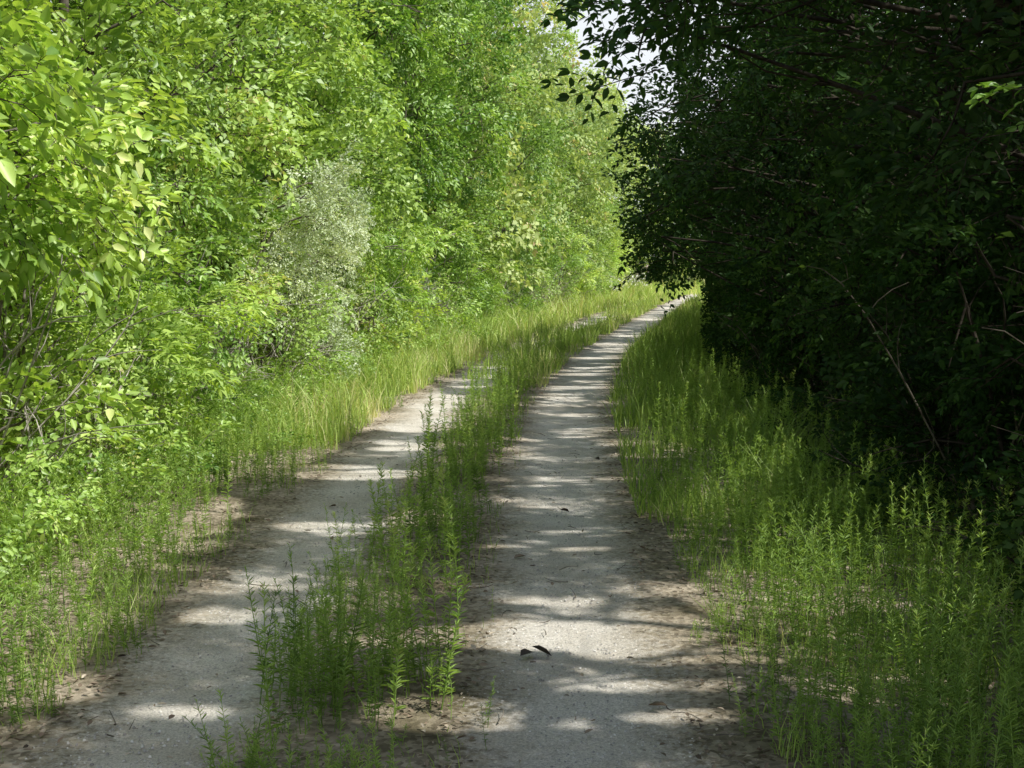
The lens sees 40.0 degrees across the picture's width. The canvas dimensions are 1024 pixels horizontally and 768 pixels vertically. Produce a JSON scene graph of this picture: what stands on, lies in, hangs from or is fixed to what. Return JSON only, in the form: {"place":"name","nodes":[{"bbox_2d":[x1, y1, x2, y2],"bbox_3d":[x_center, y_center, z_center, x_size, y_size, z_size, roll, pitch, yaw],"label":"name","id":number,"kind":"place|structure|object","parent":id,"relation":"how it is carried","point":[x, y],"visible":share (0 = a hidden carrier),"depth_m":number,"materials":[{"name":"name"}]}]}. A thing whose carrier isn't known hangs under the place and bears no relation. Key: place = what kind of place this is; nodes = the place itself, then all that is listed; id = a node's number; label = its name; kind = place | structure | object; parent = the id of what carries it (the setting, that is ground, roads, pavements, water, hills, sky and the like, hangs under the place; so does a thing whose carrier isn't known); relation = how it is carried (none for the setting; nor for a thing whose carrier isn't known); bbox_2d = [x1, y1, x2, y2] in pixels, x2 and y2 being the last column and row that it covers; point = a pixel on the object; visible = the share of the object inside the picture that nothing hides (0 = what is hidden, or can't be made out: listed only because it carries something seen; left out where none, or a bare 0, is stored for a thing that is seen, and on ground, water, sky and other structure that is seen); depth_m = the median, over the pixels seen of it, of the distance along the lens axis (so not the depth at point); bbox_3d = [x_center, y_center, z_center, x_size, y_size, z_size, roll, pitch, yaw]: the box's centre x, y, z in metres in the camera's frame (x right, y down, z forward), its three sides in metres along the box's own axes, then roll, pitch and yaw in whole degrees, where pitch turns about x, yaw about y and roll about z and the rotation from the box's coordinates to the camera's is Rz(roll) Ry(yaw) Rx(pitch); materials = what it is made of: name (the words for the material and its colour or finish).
{"place":"outdoors","nodes":[
{"label":"outdoors","id":0,"kind":"place"},
{"bbox_2d":[0,293,936,767],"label":"gravel path","id":1,"kind":"structure","parent":0,"point":[656,629],"depth_m":6.48,"materials":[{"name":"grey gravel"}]},
{"bbox_2d":[7,393,991,767],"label":"fallen twigs","id":2,"kind":"object","parent":1,"relation":"on","point":[505,611],"visible":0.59,"depth_m":6.56,"materials":[{"name":"brown wood"}]},
{"bbox_2d":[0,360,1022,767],"bbox_3d":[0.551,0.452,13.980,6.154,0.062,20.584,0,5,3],"label":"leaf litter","id":3,"kind":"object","parent":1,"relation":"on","point":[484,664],"visible":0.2,"depth_m":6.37,"materials":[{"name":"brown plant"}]},
{"bbox_2d":[0,263,1023,767],"bbox_3d":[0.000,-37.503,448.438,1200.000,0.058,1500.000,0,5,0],"label":"ground","id":4,"kind":"structure","parent":0,"point":[868,669],"depth_m":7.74,"materials":[{"name":"green plant"}]},
{"bbox_2d":[0,0,121,367],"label":"ash tree","id":5,"kind":"object","parent":4,"relation":"on","point":[27,55],"visible":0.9,"depth_m":7.24,"materials":[{"name":"green plant"}]},
{"bbox_2d":[0,41,182,501],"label":"dogwood shrub","id":6,"kind":"object","parent":4,"relation":"on","point":[122,133],"visible":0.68,"depth_m":8.54,"materials":[{"name":"green plant"}]},
{"bbox_2d":[0,175,185,496],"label":"honeysuckle shrub","id":7,"kind":"object","parent":4,"relation":"on","point":[68,386],"visible":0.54,"depth_m":10.10,"materials":[{"name":"green plant"}]},
{"bbox_2d":[0,0,241,383],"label":"ash tree","id":8,"kind":"object","parent":4,"relation":"on","point":[66,31],"visible":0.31,"depth_m":10.43,"materials":[{"name":"green plant"}]},
{"bbox_2d":[0,146,264,447],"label":"dogwood shrub","id":9,"kind":"object","parent":4,"relation":"on","point":[203,269],"visible":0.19,"depth_m":12.90,"materials":[{"name":"green plant"}]},
{"bbox_2d":[0,216,280,475],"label":"sumac shrub","id":10,"kind":"object","parent":4,"relation":"on","point":[160,353],"visible":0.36,"depth_m":11.16,"materials":[{"name":"green plant"}]},
{"bbox_2d":[2,0,312,437],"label":"elm tree","id":11,"kind":"object","parent":4,"relation":"on","point":[260,109],"visible":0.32,"depth_m":14.08,"materials":[{"name":"green plant"}]},
{"bbox_2d":[3,0,346,347],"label":"ash tree","id":12,"kind":"object","parent":4,"relation":"on","point":[288,74],"visible":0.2,"depth_m":16.45,"materials":[{"name":"green plant"}]},
{"bbox_2d":[75,218,291,417],"bbox_3d":[-3.558,-0.616,14.682,2.418,2.314,2.420,3,6,27],"label":"honeysuckle shrub","id":13,"kind":"object","parent":4,"relation":"on","point":[259,333],"visible":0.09,"depth_m":14.80,"materials":[{"name":"green plant"}]},
{"bbox_2d":[48,0,326,170],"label":"maple tree","id":14,"kind":"object","parent":4,"relation":"on","point":[234,80],"depth_m":26.71,"materials":[{"name":"green plant"}]},
{"bbox_2d":[121,195,362,407],"bbox_3d":[-3.283,-0.924,16.347,3.087,2.675,3.090,0,5,2],"label":"honeysuckle shrub","id":15,"kind":"object","parent":4,"relation":"on","point":[320,318],"visible":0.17,"depth_m":16.00,"materials":[{"name":"green plant"}]},
{"bbox_2d":[73,0,430,342],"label":"elm tree","id":16,"kind":"object","parent":4,"relation":"on","point":[307,13],"visible":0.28,"depth_m":19.04,"materials":[{"name":"green plant"}]},
{"bbox_2d":[117,0,402,293],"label":"elm tree","id":17,"kind":"object","parent":4,"relation":"on","point":[376,97],"visible":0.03,"depth_m":20.68,"materials":[{"name":"green plant"}]},
{"bbox_2d":[103,3,434,229],"bbox_3d":[-6.269,-6.295,32.962,7.526,10.327,8.245,3,6,27],"label":"maple tree","id":18,"kind":"object","parent":4,"relation":"on","point":[367,78],"depth_m":32.45,"materials":[{"name":"green plant"}]},
{"bbox_2d":[164,137,374,384],"bbox_3d":[-2.987,-1.425,17.512,2.590,3.293,2.990,-3,6,-35],"label":"olive shrub","id":19,"kind":"object","parent":4,"relation":"on","point":[324,184],"visible":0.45,"depth_m":17.05,"materials":[{"name":"green plant"}]},
{"bbox_2d":[0,302,553,605],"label":"undergrowth","id":20,"kind":"object","parent":4,"relation":"on","point":[39,525],"visible":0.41,"depth_m":9.40,"materials":[{"name":"green plant"}]},
{"bbox_2d":[194,173,376,367],"bbox_3d":[-3.049,-1.312,18.436,2.451,2.891,2.536,-2,5,-25],"label":"olive shrub","id":21,"kind":"object","parent":4,"relation":"on","point":[365,237],"visible":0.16,"depth_m":18.30,"materials":[{"name":"green plant"}]},
{"bbox_2d":[236,214,368,365],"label":"dogwood shrub","id":22,"kind":"object","parent":4,"relation":"on","point":[362,331],"visible":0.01,"depth_m":19.49,"materials":[{"name":"green plant"}]},
{"bbox_2d":[137,0,475,221],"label":"ash tree","id":23,"kind":"object","parent":4,"relation":"on","point":[392,114],"visible":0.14,"depth_m":24.63,"materials":[{"name":"green plant"}]},
{"bbox_2d":[252,173,423,371],"bbox_3d":[-2.823,-1.518,20.676,3.032,3.156,3.030,-2,5,-20],"label":"honeysuckle shrub","id":24,"kind":"object","parent":4,"relation":"on","point":[376,323],"visible":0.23,"depth_m":20.39,"materials":[{"name":"green plant"}]},
{"bbox_2d":[212,0,485,301],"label":"ash tree","id":25,"kind":"object","parent":4,"relation":"on","point":[441,124],"visible":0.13,"depth_m":26.18,"materials":[{"name":"green plant"}]},
{"bbox_2d":[271,170,452,347],"bbox_3d":[-2.715,-1.821,22.510,3.295,3.219,3.054,5,7,44],"label":"sumac shrub","id":26,"kind":"object","parent":4,"relation":"on","point":[395,262],"visible":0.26,"depth_m":22.26,"materials":[{"name":"green plant"}]},
{"bbox_2d":[235,0,527,291],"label":"ash tree","id":27,"kind":"object","parent":4,"relation":"on","point":[476,17],"visible":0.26,"depth_m":29.59,"materials":[{"name":"green plant"}]},
{"bbox_2d":[317,206,453,357],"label":"dogwood shrub","id":28,"kind":"object","parent":4,"relation":"on","point":[414,309],"visible":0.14,"depth_m":23.67,"materials":[{"name":"green plant"}]},
{"bbox_2d":[343,203,450,344],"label":"honeysuckle shrub","id":29,"kind":"object","parent":4,"relation":"on","point":[417,219],"visible":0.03,"depth_m":25.84,"materials":[{"name":"green plant"}]},
{"bbox_2d":[350,203,496,335],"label":"dogwood shrub","id":30,"kind":"object","parent":4,"relation":"on","point":[457,233],"visible":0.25,"depth_m":27.45,"materials":[{"name":"green plant"}]},
{"bbox_2d":[306,0,543,289],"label":"elm tree","id":31,"kind":"object","parent":4,"relation":"on","point":[490,194],"visible":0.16,"depth_m":32.04,"materials":[{"name":"green plant"}]},
{"bbox_2d":[396,257,474,334],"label":"honeysuckle shrub","id":32,"kind":"object","parent":4,"relation":"on","point":[462,303],"visible":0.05,"depth_m":29.15,"materials":[{"name":"green plant"}]},
{"bbox_2d":[314,0,564,298],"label":"poplar tree","id":33,"kind":"object","parent":4,"relation":"on","point":[514,181],"visible":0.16,"depth_m":35.16,"materials":[{"name":"green plant"}]},
{"bbox_2d":[391,212,495,324],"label":"dogwood shrub","id":34,"kind":"object","parent":4,"relation":"on","point":[464,244],"visible":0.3,"depth_m":30.64,"materials":[{"name":"green plant"}]},
{"bbox_2d":[431,246,511,317],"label":"sumac shrub","id":35,"kind":"object","parent":4,"relation":"on","point":[487,284],"visible":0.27,"depth_m":33.27,"materials":[{"name":"green plant"}]},
{"bbox_2d":[445,235,519,316],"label":"honeysuckle shrub","id":36,"kind":"object","parent":4,"relation":"on","point":[500,253],"visible":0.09,"depth_m":35.45,"materials":[{"name":"green plant"}]},
{"bbox_2d":[396,7,577,272],"bbox_3d":[-1.307,-7.571,38.068,5.913,12.014,5.472,2,5,17],"label":"elm tree","id":37,"kind":"object","parent":4,"relation":"on","point":[536,134],"visible":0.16,"depth_m":38.00,"materials":[{"name":"green plant"}]},
{"bbox_2d":[400,0,593,313],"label":"poplar tree","id":38,"kind":"object","parent":4,"relation":"on","point":[531,114],"visible":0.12,"depth_m":40.69,"materials":[{"name":"green plant"}]},
{"bbox_2d":[470,231,536,314],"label":"dogwood shrub","id":39,"kind":"object","parent":4,"relation":"on","point":[524,274],"visible":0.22,"depth_m":37.65,"materials":[{"name":"green plant"}]},
{"bbox_2d":[426,0,583,243],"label":"elm tree","id":40,"kind":"object","parent":4,"relation":"on","point":[568,37],"visible":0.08,"depth_m":44.10,"materials":[{"name":"green plant"}]},
{"bbox_2d":[0,296,1023,767],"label":"goldenrod weeds","id":41,"kind":"object","parent":4,"relation":"on","point":[936,674],"visible":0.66,"depth_m":6.91,"materials":[{"name":"green plant"}]},
{"bbox_2d":[481,236,546,310],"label":"dogwood shrub","id":42,"kind":"object","parent":4,"relation":"on","point":[536,286],"visible":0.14,"depth_m":39.77,"materials":[{"name":"green plant"}]},
{"bbox_2d":[492,259,562,312],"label":"honeysuckle shrub","id":43,"kind":"object","parent":4,"relation":"on","point":[543,285],"visible":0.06,"depth_m":41.19,"materials":[{"name":"green plant"}]},
{"bbox_2d":[460,17,618,304],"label":"poplar tree","id":44,"kind":"object","parent":4,"relation":"on","point":[555,69],"visible":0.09,"depth_m":48.47,"materials":[{"name":"green plant"}]},
{"bbox_2d":[519,235,563,304],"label":"dogwood shrub","id":45,"kind":"object","parent":4,"relation":"on","point":[552,260],"visible":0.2,"depth_m":43.40,"materials":[{"name":"green plant"}]},
{"bbox_2d":[505,93,592,265],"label":"elm tree","id":46,"kind":"object","parent":4,"relation":"on","point":[569,212],"visible":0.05,"depth_m":51.88,"materials":[{"name":"green plant"}]},
{"bbox_2d":[515,234,582,309],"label":"honeysuckle shrub","id":47,"kind":"object","parent":4,"relation":"on","point":[565,289],"visible":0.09,"depth_m":45.91,"materials":[{"name":"green plant"}]},
{"bbox_2d":[476,38,637,294],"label":"poplar tree","id":48,"kind":"object","parent":4,"relation":"on","point":[594,180],"visible":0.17,"depth_m":55.78,"materials":[{"name":"green plant"}]},
{"bbox_2d":[524,225,590,305],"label":"sumac shrub","id":49,"kind":"object","parent":4,"relation":"on","point":[571,263],"visible":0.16,"depth_m":48.46,"materials":[{"name":"green plant"}]},
{"bbox_2d":[541,225,598,301],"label":"dogwood shrub","id":50,"kind":"object","parent":4,"relation":"on","point":[590,286],"visible":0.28,"depth_m":50.84,"materials":[{"name":"green plant"}]},
{"bbox_2d":[537,230,609,299],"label":"honeysuckle shrub","id":51,"kind":"object","parent":4,"relation":"on","point":[599,281],"visible":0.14,"depth_m":53.34,"materials":[{"name":"green plant"}]},
{"bbox_2d":[556,247,612,297],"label":"honeysuckle shrub","id":52,"kind":"object","parent":4,"relation":"on","point":[606,277],"visible":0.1,"depth_m":55.12,"materials":[{"name":"green plant"}]},
{"bbox_2d":[549,109,622,264],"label":"elm tree","id":53,"kind":"object","parent":4,"relation":"on","point":[608,205],"visible":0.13,"depth_m":59.43,"materials":[{"name":"green plant"}]},
{"bbox_2d":[568,229,618,292],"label":"dogwood shrub","id":54,"kind":"object","parent":4,"relation":"on","point":[609,271],"visible":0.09,"depth_m":57.21,"materials":[{"name":"green plant"}]},
{"bbox_2d":[550,38,639,253],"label":"poplar tree","id":55,"kind":"object","parent":4,"relation":"on","point":[610,113],"visible":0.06,"depth_m":62.51,"materials":[{"name":"green plant"}]},
{"bbox_2d":[556,133,635,265],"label":"elm tree","id":56,"kind":"object","parent":4,"relation":"on","point":[614,226],"visible":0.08,"depth_m":67.18,"materials":[{"name":"green plant"}]},
{"bbox_2d":[564,154,634,234],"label":"maple tree","id":57,"kind":"object","parent":4,"relation":"on","point":[614,190],"visible":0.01,"depth_m":79.21,"materials":[{"name":"green plant"}]},
{"bbox_2d":[550,44,652,281],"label":"poplar tree","id":58,"kind":"object","parent":4,"relation":"on","point":[639,153],"visible":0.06,"depth_m":70.45,"materials":[{"name":"green plant"}]},
{"bbox_2d":[595,242,626,278],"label":"sumac shrub","id":59,"kind":"object","parent":4,"relation":"on","point":[615,264],"visible":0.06,"depth_m":61.79,"materials":[{"name":"green plant"}]},
{"bbox_2d":[599,252,622,291],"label":"honeysuckle shrub","id":60,"kind":"object","parent":4,"relation":"on","point":[611,264],"visible":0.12,"depth_m":59.37,"materials":[{"name":"green plant"}]},
{"bbox_2d":[595,232,633,289],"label":"dogwood shrub","id":61,"kind":"object","parent":4,"relation":"on","point":[613,248],"visible":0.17,"depth_m":63.10,"materials":[{"name":"green plant"}]},
{"bbox_2d":[593,152,656,276],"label":"poplar tree","id":62,"kind":"object","parent":4,"relation":"on","point":[627,188],"visible":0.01,"depth_m":91.95,"materials":[{"name":"green plant"}]},
{"bbox_2d":[604,272,648,292],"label":"shrub","id":63,"kind":"object","parent":4,"relation":"on","point":[636,285],"visible":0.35,"depth_m":65.34,"materials":[{"name":"green plant"}]},
{"bbox_2d":[614,246,638,281],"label":"honeysuckle shrub","id":64,"kind":"object","parent":4,"relation":"on","point":[630,265],"visible":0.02,"depth_m":77.57,"materials":[{"name":"green plant"}]},
{"bbox_2d":[597,125,663,284],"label":"poplar tree","id":65,"kind":"object","parent":4,"relation":"on","point":[633,206],"visible":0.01,"depth_m":82.68,"materials":[{"name":"green plant"}]},
{"bbox_2d":[627,240,669,284],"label":"honeysuckle shrub","id":66,"kind":"object","parent":4,"relation":"on","point":[638,273],"visible":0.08,"depth_m":83.03,"materials":[{"name":"green plant"}]},
{"bbox_2d":[623,128,698,287],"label":"poplar tree","id":67,"kind":"object","parent":4,"relation":"on","point":[638,244],"visible":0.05,"depth_m":80.80,"materials":[{"name":"green plant"}]},
{"bbox_2d":[638,117,703,279],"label":"poplar tree","id":68,"kind":"object","parent":4,"relation":"on","point":[653,164],"visible":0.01,"depth_m":91.26,"materials":[{"name":"green plant"}]},
{"bbox_2d":[658,246,696,286],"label":"honeysuckle shrub","id":69,"kind":"object","parent":4,"relation":"on","point":[688,277],"visible":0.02,"depth_m":83.99,"materials":[{"name":"green plant"}]},
{"bbox_2d":[696,276,740,322],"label":"honeysuckle shrub","id":70,"kind":"object","parent":4,"relation":"on","point":[707,295],"visible":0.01,"depth_m":28.28,"materials":[{"name":"green plant"}]},
{"bbox_2d":[675,208,825,373],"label":"honeysuckle shrub","id":71,"kind":"object","parent":4,"relation":"on","point":[703,330],"visible":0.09,"depth_m":21.38,"materials":[{"name":"green plant"}]},
{"bbox_2d":[698,226,805,349],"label":"honeysuckle shrub","id":72,"kind":"object","parent":4,"relation":"on","point":[717,286],"depth_m":23.05,"materials":[{"name":"green plant"}]},
{"bbox_2d":[634,9,878,292],"bbox_3d":[6.050,-5.324,31.901,6.300,8.652,5.092,2,6,26],"label":"ash tree","id":73,"kind":"object","parent":4,"relation":"on","point":[719,177],"visible":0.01,"depth_m":31.84,"materials":[{"name":"green plant"}]},
{"bbox_2d":[687,74,833,276],"bbox_3d":[7.196,-5.122,34.633,5.942,8.294,5.654,0,5,0],"label":"maple tree","id":74,"kind":"object","parent":4,"relation":"on","point":[733,190],"depth_m":34.29,"materials":[{"name":"green plant"}]},
{"bbox_2d":[617,0,921,319],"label":"ash tree","id":75,"kind":"object","parent":4,"relation":"on","point":[658,255],"visible":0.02,"depth_m":24.45,"materials":[{"name":"green plant"}]},
{"bbox_2d":[645,0,893,301],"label":"cherry tree","id":76,"kind":"object","parent":4,"relation":"on","point":[672,132],"visible":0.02,"depth_m":28.83,"materials":[{"name":"green plant"}]},
{"bbox_2d":[696,203,846,383],"bbox_3d":[3.898,-1.288,19.777,2.784,2.638,2.709,-2,5,-22],"label":"honeysuckle shrub","id":77,"kind":"object","parent":4,"relation":"on","point":[717,336],"visible":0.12,"depth_m":19.64,"materials":[{"name":"green plant"}]},
{"bbox_2d":[539,0,1023,496],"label":"ash tree","id":78,"kind":"object","parent":4,"relation":"on","point":[992,204],"visible":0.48,"depth_m":9.57,"materials":[{"name":"green plant"}]},
{"bbox_2d":[708,224,858,392],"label":"honeysuckle shrub","id":79,"kind":"object","parent":4,"relation":"on","point":[763,330],"visible":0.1,"depth_m":18.61,"materials":[{"name":"green plant"}]},
{"bbox_2d":[621,6,954,302],"bbox_3d":[5.456,-4.487,26.417,6.004,7.882,5.438,3,6,27],"label":"maple tree","id":80,"kind":"object","parent":4,"relation":"on","point":[663,256],"visible":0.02,"depth_m":26.03,"materials":[{"name":"green plant"}]},
{"bbox_2d":[601,0,997,348],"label":"cherry tree","id":81,"kind":"object","parent":4,"relation":"on","point":[646,206],"visible":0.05,"depth_m":22.27,"materials":[{"name":"green plant"}]},
{"bbox_2d":[706,237,905,402],"bbox_3d":[3.867,-0.748,17.111,2.880,2.462,2.360,0,5,0],"label":"honeysuckle shrub","id":82,"kind":"object","parent":4,"relation":"on","point":[741,339],"visible":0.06,"depth_m":17.03,"materials":[{"name":"green plant"}]},
{"bbox_2d":[593,0,1023,451],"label":"maple tree","id":83,"kind":"object","parent":4,"relation":"on","point":[817,19],"visible":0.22,"depth_m":12.64,"materials":[{"name":"green plant"}]},
{"bbox_2d":[602,0,1023,374],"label":"ash tree","id":84,"kind":"object","parent":4,"relation":"on","point":[679,78],"visible":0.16,"depth_m":16.81,"materials":[{"name":"green plant"}]},
{"bbox_2d":[611,0,1020,299],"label":"maple tree","id":85,"kind":"object","parent":4,"relation":"on","point":[736,180],"visible":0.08,"depth_m":19.14,"materials":[{"name":"green plant"}]},
{"bbox_2d":[649,0,1023,425],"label":"cherry tree","id":86,"kind":"object","parent":4,"relation":"on","point":[861,113],"visible":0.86,"depth_m":7.65,"materials":[{"name":"green plant"}]},
{"bbox_2d":[659,0,1023,425],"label":"cherry tree","id":87,"kind":"object","parent":4,"relation":"on","point":[804,271],"visible":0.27,"depth_m":13.88,"materials":[{"name":"green plant"}]},
{"bbox_2d":[700,326,1023,622],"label":"undergrowth","id":88,"kind":"object","parent":4,"relation":"on","point":[800,393],"visible":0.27,"depth_m":9.95,"materials":[{"name":"green plant"}]},
{"bbox_2d":[782,173,1023,482],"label":"honeysuckle shrub","id":89,"kind":"object","parent":4,"relation":"on","point":[834,316],"visible":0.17,"depth_m":11.75,"materials":[{"name":"green plant"}]},
{"bbox_2d":[795,201,1023,502],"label":"honeysuckle shrub","id":90,"kind":"object","parent":4,"relation":"on","point":[867,405],"visible":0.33,"depth_m":10.27,"materials":[{"name":"green plant"}]},
{"bbox_2d":[807,225,1023,534],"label":"honeysuckle shrub","id":91,"kind":"object","parent":4,"relation":"on","point":[1004,341],"visible":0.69,"depth_m":8.78,"materials":[{"name":"green plant"}]},
{"bbox_2d":[863,114,1023,591],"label":"honeysuckle shrub","id":92,"kind":"object","parent":4,"relation":"on","point":[919,228],"visible":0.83,"depth_m":7.53,"materials":[{"name":"green plant"}]},
{"bbox_2d":[930,8,1023,249],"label":"maple tree","id":93,"kind":"object","parent":4,"relation":"on","point":[979,129],"depth_m":17.09,"materials":[{"name":"green plant"}]},
{"bbox_2d":[974,231,1023,599],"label":"honeysuckle shrub","id":94,"kind":"object","parent":4,"relation":"on","point":[1018,502],"visible":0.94,"depth_m":6.50,"materials":[{"name":"green plant"}]},
{"bbox_2d":[50,0,981,239],"label":"sky","id":95,"kind":"structure","parent":0,"point":[648,56],"materials":[{"name":"white"}]},
{"bbox_2d":[965,81,1023,131],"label":"maple branch","id":96,"kind":"object","parent":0,"point":[989,84],"visible":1,"depth_m":4.41,"materials":[{"name":"green plant"}]}
]}

